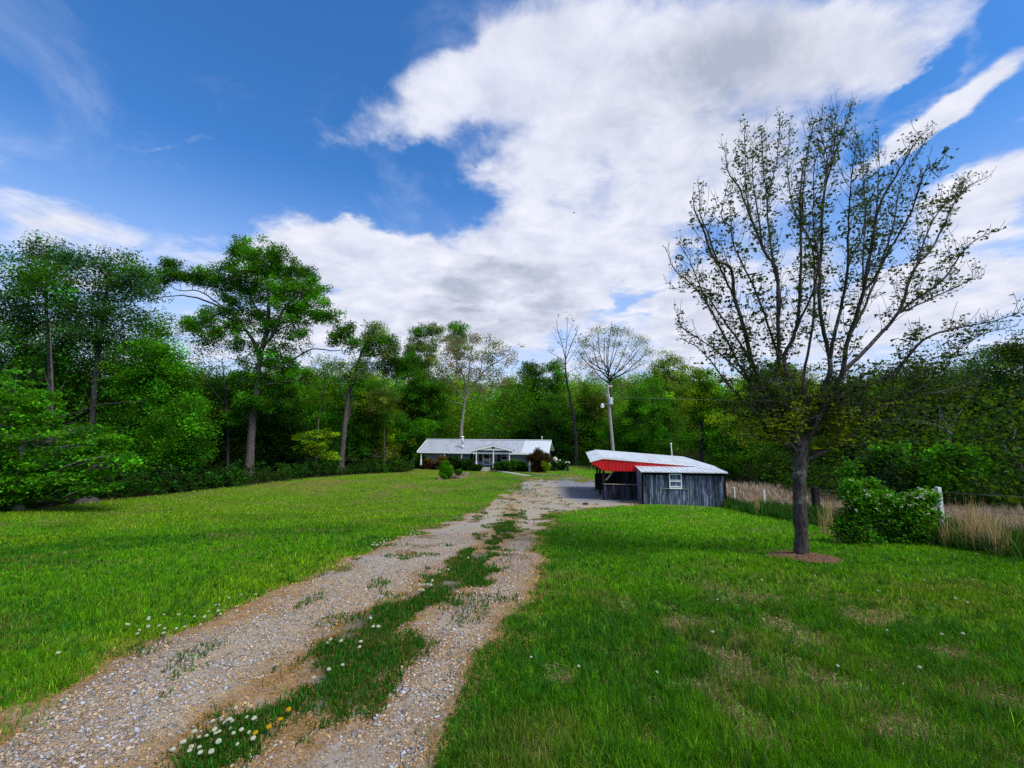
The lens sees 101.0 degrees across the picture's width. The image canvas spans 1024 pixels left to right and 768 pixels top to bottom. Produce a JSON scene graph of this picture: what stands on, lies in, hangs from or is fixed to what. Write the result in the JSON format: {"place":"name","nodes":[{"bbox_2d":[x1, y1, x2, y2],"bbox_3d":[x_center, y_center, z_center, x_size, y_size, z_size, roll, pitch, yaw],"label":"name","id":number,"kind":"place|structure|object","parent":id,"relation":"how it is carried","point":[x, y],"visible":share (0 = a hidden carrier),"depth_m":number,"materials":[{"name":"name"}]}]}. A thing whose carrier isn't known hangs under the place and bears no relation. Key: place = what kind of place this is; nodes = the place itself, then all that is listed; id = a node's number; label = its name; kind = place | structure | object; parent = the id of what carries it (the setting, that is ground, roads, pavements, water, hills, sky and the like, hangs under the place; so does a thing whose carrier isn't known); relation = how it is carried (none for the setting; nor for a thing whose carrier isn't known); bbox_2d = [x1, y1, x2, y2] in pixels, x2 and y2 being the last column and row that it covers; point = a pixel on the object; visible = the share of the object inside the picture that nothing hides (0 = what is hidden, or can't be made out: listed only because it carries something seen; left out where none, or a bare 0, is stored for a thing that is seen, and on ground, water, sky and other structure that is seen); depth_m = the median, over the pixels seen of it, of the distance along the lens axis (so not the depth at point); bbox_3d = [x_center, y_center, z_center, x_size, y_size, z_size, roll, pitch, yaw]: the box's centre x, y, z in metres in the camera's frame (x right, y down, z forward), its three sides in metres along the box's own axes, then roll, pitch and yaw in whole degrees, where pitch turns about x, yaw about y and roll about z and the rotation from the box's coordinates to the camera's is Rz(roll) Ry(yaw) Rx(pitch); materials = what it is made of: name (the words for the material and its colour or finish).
{"place":"outdoors","nodes":[
{"label":"outdoors","id":0,"kind":"place"},
{"bbox_2d":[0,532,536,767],"bbox_3d":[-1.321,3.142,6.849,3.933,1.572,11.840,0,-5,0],"label":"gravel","id":1,"kind":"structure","parent":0,"point":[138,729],"depth_m":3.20,"materials":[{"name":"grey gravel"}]},
{"bbox_2d":[0,478,640,767],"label":"driveway","id":2,"kind":"structure","parent":0,"point":[571,492],"depth_m":3.35,"materials":[{"name":"grey gravel"}]},
{"bbox_2d":[180,739,185,758],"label":"clover flower","id":3,"kind":"object","parent":2,"relation":"on","point":[183,741],"visible":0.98,"depth_m":2.34,"materials":[{"name":"white plant"}]},
{"bbox_2d":[84,481,639,767],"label":"track weeds","id":4,"kind":"object","parent":2,"relation":"on","point":[469,572],"visible":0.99,"depth_m":3.54,"materials":[{"name":"green plant"}]},
{"bbox_2d":[208,748,213,757],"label":"clover flower","id":5,"kind":"object","parent":4,"relation":"on","point":[210,751],"visible":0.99,"depth_m":2.31,"materials":[{"name":"white plant"}]},
{"bbox_2d":[0,532,1023,767],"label":"straw litter","id":6,"kind":"object","parent":2,"relation":"on","point":[277,692],"visible":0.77,"depth_m":3.10,"materials":[{"name":"beige plant"}]},
{"bbox_2d":[490,470,531,475],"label":"path","id":7,"kind":"structure","parent":0,"point":[511,473],"depth_m":51.69,"materials":[{"name":"concrete"}]},
{"bbox_2d":[0,393,1023,767],"bbox_3d":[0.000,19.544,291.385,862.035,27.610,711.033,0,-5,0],"label":"ground","id":8,"kind":"structure","parent":0,"point":[582,469],"depth_m":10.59,"materials":[{"name":"green plant"}]},
{"bbox_2d":[0,229,136,447],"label":"tree","id":9,"kind":"object","parent":8,"relation":"on","point":[29,278],"visible":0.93,"depth_m":31.30,"materials":[{"name":"green plant"}]},
{"bbox_2d":[0,369,145,510],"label":"tree","id":10,"kind":"object","parent":8,"relation":"on","point":[77,476],"visible":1,"depth_m":20.37,"materials":[{"name":"green plant"}]},
{"bbox_2d":[0,337,148,443],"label":"tree","id":11,"kind":"object","parent":8,"relation":"on","point":[84,379],"visible":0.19,"depth_m":36.72,"materials":[{"name":"green plant"}]},
{"bbox_2d":[68,495,98,503],"bbox_3d":[-24.624,6.615,24.367,1.709,0.795,1.715,0,-5,0],"label":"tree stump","id":12,"kind":"object","parent":8,"relation":"on","point":[79,500],"visible":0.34,"depth_m":24.03,"materials":[{"name":"grey stone"}]},
{"bbox_2d":[34,311,142,504],"bbox_3d":[-22.688,1.170,22.339,8.627,11.176,2.619,-1,-5,6],"label":"tree","id":13,"kind":"object","parent":8,"relation":"on","point":[51,378],"visible":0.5,"depth_m":23.42,"materials":[{"name":"brown plant"}]},
{"bbox_2d":[55,244,173,465],"bbox_3d":[-30.676,-1.439,32.349,9.084,19.199,4.535,0,-5,0],"label":"tree","id":14,"kind":"object","parent":8,"relation":"on","point":[111,281],"visible":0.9,"depth_m":32.37,"materials":[{"name":"green plant"}]},
{"bbox_2d":[83,304,194,475],"bbox_3d":[-33.770,0.856,38.171,8.746,16.202,4.370,0,-5,0],"label":"tree","id":15,"kind":"object","parent":8,"relation":"on","point":[157,317],"visible":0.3,"depth_m":38.58,"materials":[{"name":"green plant"}]},
{"bbox_2d":[87,316,223,488],"bbox_3d":[-27.183,1.425,32.792,9.226,13.809,5.840,0,-5,0],"label":"tree","id":16,"kind":"object","parent":8,"relation":"on","point":[160,380],"visible":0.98,"depth_m":32.19,"materials":[{"name":"green plant"}]},
{"bbox_2d":[176,368,254,469],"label":"tree","id":17,"kind":"object","parent":8,"relation":"on","point":[229,387],"visible":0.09,"depth_m":51.50,"materials":[{"name":"green plant"}]},
{"bbox_2d":[189,337,252,472],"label":"tree","id":18,"kind":"object","parent":8,"relation":"on","point":[227,431],"visible":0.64,"depth_m":46.12,"materials":[{"name":"green plant"}]},
{"bbox_2d":[182,384,274,470],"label":"tree","id":19,"kind":"object","parent":8,"relation":"on","point":[231,429],"visible":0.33,"depth_m":48.41,"materials":[{"name":"green plant"}]},
{"bbox_2d":[142,232,364,475],"bbox_3d":[-28.807,-3.406,45.612,25.758,26.628,6.462,0,-5,0],"label":"tree","id":20,"kind":"object","parent":8,"relation":"on","point":[279,289],"visible":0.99,"depth_m":45.38,"materials":[{"name":"green plant"}]},
{"bbox_2d":[236,382,331,469],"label":"tree","id":21,"kind":"object","parent":8,"relation":"on","point":[290,453],"visible":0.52,"depth_m":50.65,"materials":[{"name":"green plant"}]},
{"bbox_2d":[274,382,341,467],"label":"tree","id":22,"kind":"object","parent":8,"relation":"on","point":[323,422],"visible":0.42,"depth_m":53.17,"materials":[{"name":"green plant"}]},
{"bbox_2d":[290,390,340,473],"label":"tree","id":23,"kind":"object","parent":8,"relation":"on","point":[314,444],"visible":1,"depth_m":46.45,"materials":[{"name":"green plant"}]},
{"bbox_2d":[263,358,367,464],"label":"tree","id":24,"kind":"object","parent":8,"relation":"on","point":[336,386],"visible":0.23,"depth_m":59.44,"materials":[{"name":"green plant"}]},
{"bbox_2d":[302,352,343,466],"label":"tree","id":25,"kind":"object","parent":8,"relation":"on","point":[320,360],"visible":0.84,"depth_m":56.28,"materials":[{"name":"green plant"}]},
{"bbox_2d":[325,319,400,469],"bbox_3d":[-18.239,1.374,52.050,9.160,19.018,3.657,0,-5,0],"label":"tree","id":26,"kind":"object","parent":8,"relation":"on","point":[376,337],"visible":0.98,"depth_m":51.98,"materials":[{"name":"green plant"}]},
{"bbox_2d":[333,364,416,460],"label":"tree","id":27,"kind":"object","parent":8,"relation":"on","point":[368,433],"visible":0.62,"depth_m":61.08,"materials":[{"name":"green plant"}]},
{"bbox_2d":[345,386,406,464],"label":"tree","id":28,"kind":"object","parent":8,"relation":"on","point":[382,421],"visible":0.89,"depth_m":59.50,"materials":[{"name":"green plant"}]},
{"bbox_2d":[368,348,432,392],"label":"tree","id":29,"kind":"object","parent":8,"relation":"on","point":[395,364],"visible":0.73,"depth_m":74.09,"materials":[{"name":"green plant"}]},
{"bbox_2d":[380,413,440,462],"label":"tree","id":30,"kind":"object","parent":8,"relation":"on","point":[415,431],"visible":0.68,"depth_m":64.56,"materials":[{"name":"green plant"}]},
{"bbox_2d":[372,365,455,432],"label":"tree","id":31,"kind":"object","parent":8,"relation":"on","point":[418,392],"visible":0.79,"depth_m":68.78,"materials":[{"name":"green plant"}]},
{"bbox_2d":[402,321,447,438],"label":"tree","id":32,"kind":"object","parent":8,"relation":"on","point":[421,346],"visible":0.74,"depth_m":80.54,"materials":[{"name":"green plant"}]},
{"bbox_2d":[420,458,435,468],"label":"shrub","id":33,"kind":"object","parent":8,"relation":"on","point":[428,464],"visible":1,"depth_m":57.63,"materials":[{"name":"brown plant"}]},
{"bbox_2d":[435,455,446,468],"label":"shrub","id":34,"kind":"object","parent":8,"relation":"on","point":[438,461],"visible":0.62,"depth_m":57.20,"materials":[{"name":"brown plant"}]},
{"bbox_2d":[438,472,467,478],"bbox_3d":[-6.495,10.495,48.350,2.760,0.437,7.416,0,-5,0],"label":"flower bed","id":35,"kind":"object","parent":8,"relation":"on","point":[463,474],"visible":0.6,"depth_m":47.38,"materials":[{"name":"brown plant"}]},
{"bbox_2d":[438,460,453,478],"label":"evergreen shrub","id":36,"kind":"object","parent":35,"relation":"on","point":[446,470],"visible":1,"depth_m":45.08,"materials":[{"name":"green plant"}]},
{"bbox_2d":[447,456,459,470],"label":"shrub","id":37,"kind":"object","parent":8,"relation":"on","point":[453,461],"visible":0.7,"depth_m":56.44,"materials":[{"name":"green plant"}]},
{"bbox_2d":[435,320,474,437],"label":"tree","id":38,"kind":"object","parent":8,"relation":"on","point":[455,329],"visible":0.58,"depth_m":84.65,"materials":[{"name":"green plant"}]},
{"bbox_2d":[454,469,462,478],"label":"rose bush","id":39,"kind":"object","parent":8,"relation":"on","point":[458,472],"visible":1,"depth_m":45.38,"materials":[{"name":"green plant"}]},
{"bbox_2d":[457,458,475,470],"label":"hedge","id":40,"kind":"object","parent":8,"relation":"on","point":[467,463],"visible":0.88,"depth_m":55.86,"materials":[{"name":"green plant"}]},
{"bbox_2d":[424,330,520,438],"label":"tree","id":41,"kind":"object","parent":8,"relation":"on","point":[475,371],"visible":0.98,"depth_m":70.18,"materials":[{"name":"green plant"}]},
{"bbox_2d":[472,464,482,470],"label":"shrub","id":42,"kind":"object","parent":8,"relation":"on","point":[477,466],"visible":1,"depth_m":55.02,"materials":[{"name":"green plant"}]},
{"bbox_2d":[410,436,553,471],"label":"house","id":43,"kind":"structure","parent":8,"relation":"on","point":[480,451],"depth_m":57.96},
{"bbox_2d":[473,454,478,461],"bbox_3d":[-4.970,9.993,58.360,0.822,1.421,0.054,-1,-5,12],"label":"window","id":44,"kind":"structure","parent":43,"relation":"in","point":[474,455],"depth_m":58.32,"materials":[{"name":"black glass"}]},
{"bbox_2d":[483,454,490,464],"bbox_3d":[-3.488,10.113,58.012,1.137,2.062,0.090,-1,-5,12],"label":"door","id":45,"kind":"structure","parent":43,"relation":"in","point":[486,457],"depth_m":57.98,"materials":[{"name":"white paint"}]},
{"bbox_2d":[501,454,506,459],"bbox_3d":[-1.086,9.768,57.553,0.844,1.160,0.050,-1,-5,12],"label":"window","id":46,"kind":"structure","parent":43,"relation":"in","point":[503,456],"depth_m":57.52,"materials":[{"name":"black glass"}]},
{"bbox_2d":[483,375,528,439],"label":"tree","id":47,"kind":"object","parent":8,"relation":"on","point":[504,399],"visible":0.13,"depth_m":87.60,"materials":[{"name":"green plant"}]},
{"bbox_2d":[490,459,530,471],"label":"hedge","id":48,"kind":"object","parent":8,"relation":"on","point":[509,464],"visible":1,"depth_m":54.48,"materials":[{"name":"green plant"}]},
{"bbox_2d":[0,316,1023,508],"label":"side woods","id":49,"kind":"object","parent":8,"relation":"on","point":[968,423],"visible":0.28,"depth_m":32.20,"materials":[{"name":"green plant"}]},
{"bbox_2d":[0,436,1023,513],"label":"undergrowth","id":50,"kind":"object","parent":8,"relation":"on","point":[190,480],"visible":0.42,"depth_m":31.75,"materials":[{"name":"green plant"}]},
{"bbox_2d":[21,337,1021,460],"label":"woodland","id":51,"kind":"object","parent":8,"relation":"on","point":[475,429],"visible":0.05,"depth_m":77.40,"materials":[{"name":"green plant"}]},
{"bbox_2d":[512,360,550,415],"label":"tree","id":52,"kind":"object","parent":8,"relation":"on","point":[534,373],"visible":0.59,"depth_m":81.33,"materials":[{"name":"green plant"}]},
{"bbox_2d":[525,447,554,471],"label":"ornamental tree","id":53,"kind":"object","parent":8,"relation":"on","point":[536,457],"visible":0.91,"depth_m":53.62,"materials":[{"name":"brown plant"}]},
{"bbox_2d":[540,460,550,472],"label":"plant","id":54,"kind":"object","parent":8,"relation":"on","point":[545,466],"visible":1,"depth_m":53.02,"materials":[{"name":"green plant"}]},
{"bbox_2d":[510,397,583,460],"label":"tree","id":55,"kind":"object","parent":8,"relation":"on","point":[548,423],"visible":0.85,"depth_m":68.35,"materials":[{"name":"green plant"}]},
{"bbox_2d":[534,474,560,475],"bbox_3d":[4.123,10.556,48.770,3.142,0.196,0.160,-2,-5,18],"label":"landscape timber","id":56,"kind":"object","parent":8,"relation":"on","point":[545,475],"visible":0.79,"depth_m":48.87,"materials":[{"name":"grey wood"}]},
{"bbox_2d":[538,357,574,448],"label":"tree","id":57,"kind":"object","parent":8,"relation":"on","point":[547,383],"visible":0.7,"depth_m":75.96,"materials":[{"name":"green plant"}]},
{"bbox_2d":[550,459,570,470],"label":"bush","id":58,"kind":"object","parent":8,"relation":"on","point":[558,466],"visible":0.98,"depth_m":55.93,"materials":[{"name":"green plant"}]},
{"bbox_2d":[548,314,581,464],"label":"tree","id":59,"kind":"object","parent":8,"relation":"on","point":[575,461],"visible":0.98,"depth_m":65.91,"materials":[{"name":"grey plant"}]},
{"bbox_2d":[563,383,615,463],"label":"tree","id":60,"kind":"object","parent":8,"relation":"on","point":[595,399],"visible":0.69,"depth_m":69.08,"materials":[{"name":"green plant"}]},
{"bbox_2d":[569,322,657,450],"bbox_3d":[14.835,1.288,62.239,13.429,22.572,9.870,0,-5,0],"label":"tree","id":61,"kind":"object","parent":8,"relation":"on","point":[607,366],"visible":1,"depth_m":62.38,"materials":[{"name":"grey plant"}]},
{"bbox_2d":[594,407,656,453],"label":"tree","id":62,"kind":"object","parent":8,"relation":"on","point":[621,447],"visible":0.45,"depth_m":60.93,"materials":[{"name":"green plant"}]},
{"bbox_2d":[600,384,699,450],"bbox_3d":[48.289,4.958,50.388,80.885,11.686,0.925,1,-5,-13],"label":"utility pole","id":63,"kind":"object","parent":8,"relation":"on","point":[609,400],"visible":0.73,"depth_m":41.74,"materials":[{"name":"grey wood"}]},
{"bbox_2d":[615,371,689,454],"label":"tree","id":64,"kind":"object","parent":8,"relation":"on","point":[651,414],"visible":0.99,"depth_m":56.99,"materials":[{"name":"green plant"}]},
{"bbox_2d":[586,450,727,506],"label":"carport shed","id":65,"kind":"structure","parent":8,"relation":"on","point":[643,478],"depth_m":27.02,"materials":[{"name":"grey wood"}]},
{"bbox_2d":[669,474,681,488],"bbox_3d":[10.146,6.043,26.225,0.746,0.916,0.066,-1,-5,8],"label":"window","id":66,"kind":"structure","parent":65,"relation":"in","point":[674,480],"depth_m":26.20,"materials":[{"name":"white paint"}]},
{"bbox_2d":[640,348,695,455],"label":"tree","id":67,"kind":"object","parent":8,"relation":"on","point":[656,371],"visible":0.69,"depth_m":65.95,"materials":[{"name":"green plant"}]},
{"bbox_2d":[666,364,744,462],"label":"tree","id":68,"kind":"object","parent":8,"relation":"on","point":[698,415],"visible":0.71,"depth_m":51.61,"materials":[{"name":"green plant"}]},
{"bbox_2d":[685,409,781,482],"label":"tree","id":69,"kind":"object","parent":8,"relation":"on","point":[733,467],"visible":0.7,"depth_m":42.76,"materials":[{"name":"green plant"}]},
{"bbox_2d":[726,360,823,451],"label":"tree","id":70,"kind":"object","parent":8,"relation":"on","point":[798,387],"visible":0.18,"depth_m":47.32,"materials":[{"name":"green plant"}]},
{"bbox_2d":[743,426,841,484],"bbox_3d":[26.290,6.911,39.781,9.219,6.044,5.288,0,-5,0],"label":"bush","id":71,"kind":"object","parent":8,"relation":"on","point":[778,461],"visible":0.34,"depth_m":39.02,"materials":[{"name":"green plant"}]},
{"bbox_2d":[765,550,842,562],"bbox_3d":[5.532,3.275,8.027,1.207,0.239,1.295,-4,-7,37],"label":"mulch ring","id":72,"kind":"object","parent":8,"relation":"on","point":[814,557],"visible":0.76,"depth_m":7.73,"materials":[{"name":"brown plant"}]},
{"bbox_2d":[816,495,834,534],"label":"grass clump","id":73,"kind":"object","parent":8,"relation":"on","point":[824,529],"visible":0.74,"depth_m":12.15,"materials":[{"name":"beige plant"}]},
{"bbox_2d":[824,492,848,543],"bbox_3d":[8.143,3.195,10.432,1.167,1.436,1.023,0,-5,0],"label":"grass clump","id":74,"kind":"object","parent":8,"relation":"on","point":[837,512],"visible":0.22,"depth_m":10.40,"materials":[{"name":"beige plant"}]},
{"bbox_2d":[663,94,1023,554],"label":"maple tree","id":75,"kind":"object","parent":8,"relation":"on","point":[826,413],"visible":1,"depth_m":8.15,"materials":[{"name":"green plant"}]},
{"bbox_2d":[807,372,895,462],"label":"tree","id":76,"kind":"object","parent":8,"relation":"on","point":[853,419],"visible":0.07,"depth_m":41.68,"materials":[{"name":"green plant"}]},
{"bbox_2d":[715,492,1023,563],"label":"undergrowth","id":77,"kind":"object","parent":8,"relation":"on","point":[776,509],"visible":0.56,"depth_m":9.87,"materials":[{"name":"beige plant"}]},
{"bbox_2d":[855,477,891,493],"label":"bush","id":78,"kind":"object","parent":8,"relation":"on","point":[874,484],"visible":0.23,"depth_m":19.47,"materials":[{"name":"green plant"}]},
{"bbox_2d":[726,481,1023,532],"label":"tall dry grass","id":79,"kind":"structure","parent":8,"relation":"on","point":[755,489],"depth_m":24.05,"materials":[{"name":"beige plant"}]},
{"bbox_2d":[728,487,1023,530],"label":"wire fence","id":80,"kind":"object","parent":8,"relation":"on","point":[815,495],"visible":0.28,"depth_m":16.55,"materials":[{"name":"metal"}]},
{"bbox_2d":[832,440,936,495],"bbox_3d":[20.990,5.190,23.774,6.410,4.179,2.830,0,-5,0],"label":"bush","id":81,"kind":"object","parent":8,"relation":"on","point":[868,468],"visible":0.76,"depth_m":23.66,"materials":[{"name":"green plant"}]},
{"bbox_2d":[826,476,957,545],"bbox_3d":[8.955,3.081,10.113,2.944,1.794,1.237,0,-5,0],"label":"flowering bush","id":82,"kind":"object","parent":8,"relation":"on","point":[905,512],"visible":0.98,"depth_m":9.94,"materials":[{"name":"green plant"}]},
{"bbox_2d":[854,357,948,462],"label":"tree","id":83,"kind":"object","parent":8,"relation":"on","point":[900,380],"visible":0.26,"depth_m":37.76,"materials":[{"name":"green plant"}]},
{"bbox_2d":[934,510,961,546],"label":"grass clump","id":84,"kind":"object","parent":8,"relation":"on","point":[947,531],"visible":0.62,"depth_m":9.64,"materials":[{"name":"beige plant"}]},
{"bbox_2d":[919,374,993,501],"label":"tree","id":85,"kind":"object","parent":8,"relation":"on","point":[958,400],"visible":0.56,"depth_m":30.34,"materials":[{"name":"green plant"}]},
{"bbox_2d":[910,439,1003,495],"bbox_3d":[22.701,4.813,21.472,4.374,3.959,2.701,0,-5,0],"label":"bush","id":86,"kind":"object","parent":8,"relation":"on","point":[945,470],"visible":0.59,"depth_m":21.28,"materials":[{"name":"green plant"}]},
{"bbox_2d":[915,362,1020,488],"bbox_3d":[39.313,3.629,35.683,9.301,11.576,5.609,0,-5,0],"label":"tree","id":87,"kind":"object","parent":8,"relation":"on","point":[952,377],"visible":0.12,"depth_m":35.62,"materials":[{"name":"green plant"}]},
{"bbox_2d":[948,488,991,549],"bbox_3d":[9.948,2.892,9.172,0.886,1.438,0.981,-4,-7,37],"label":"grass clump","id":88,"kind":"object","parent":8,"relation":"on","point":[966,524],"visible":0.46,"depth_m":9.12,"materials":[{"name":"beige plant"}]},
{"bbox_2d":[960,499,1007,548],"bbox_3d":[9.785,2.912,8.669,0.866,1.177,0.892,-2,-6,26],"label":"grass clump","id":89,"kind":"object","parent":8,"relation":"on","point":[977,528],"visible":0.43,"depth_m":8.79,"materials":[{"name":"beige plant"}]},
{"bbox_2d":[953,329,1023,472],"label":"tree","id":90,"kind":"object","parent":8,"relation":"on","point":[1009,354],"visible":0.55,"depth_m":32.57,"materials":[{"name":"green plant"}]},
{"bbox_2d":[956,468,1023,510],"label":"bush","id":91,"kind":"object","parent":8,"relation":"on","point":[982,478],"visible":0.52,"depth_m":19.38,"materials":[{"name":"green plant"}]},
{"bbox_2d":[972,511,1021,555],"bbox_3d":[9.599,2.893,8.281,0.621,0.996,0.935,-2,-5,17],"label":"grass clump","id":92,"kind":"object","parent":8,"relation":"on","point":[995,541],"visible":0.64,"depth_m":8.28,"materials":[{"name":"beige plant"}]},
{"bbox_2d":[1001,422,1023,470],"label":"tree","id":93,"kind":"object","parent":8,"relation":"on","point":[1020,466],"visible":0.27,"depth_m":25.81,"materials":[{"name":"green plant"}]},
{"bbox_2d":[0,0,1023,398],"label":"sky","id":94,"kind":"structure","parent":0,"point":[351,135],"materials":[{"name":"blue"}]},
{"bbox_2d":[8,364,1021,438],"bbox_3d":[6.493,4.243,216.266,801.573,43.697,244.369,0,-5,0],"label":"wooded hill","id":95,"kind":"structure","parent":0,"point":[574,380],"depth_m":193.27,"materials":[{"name":"green plant"}]}
]}

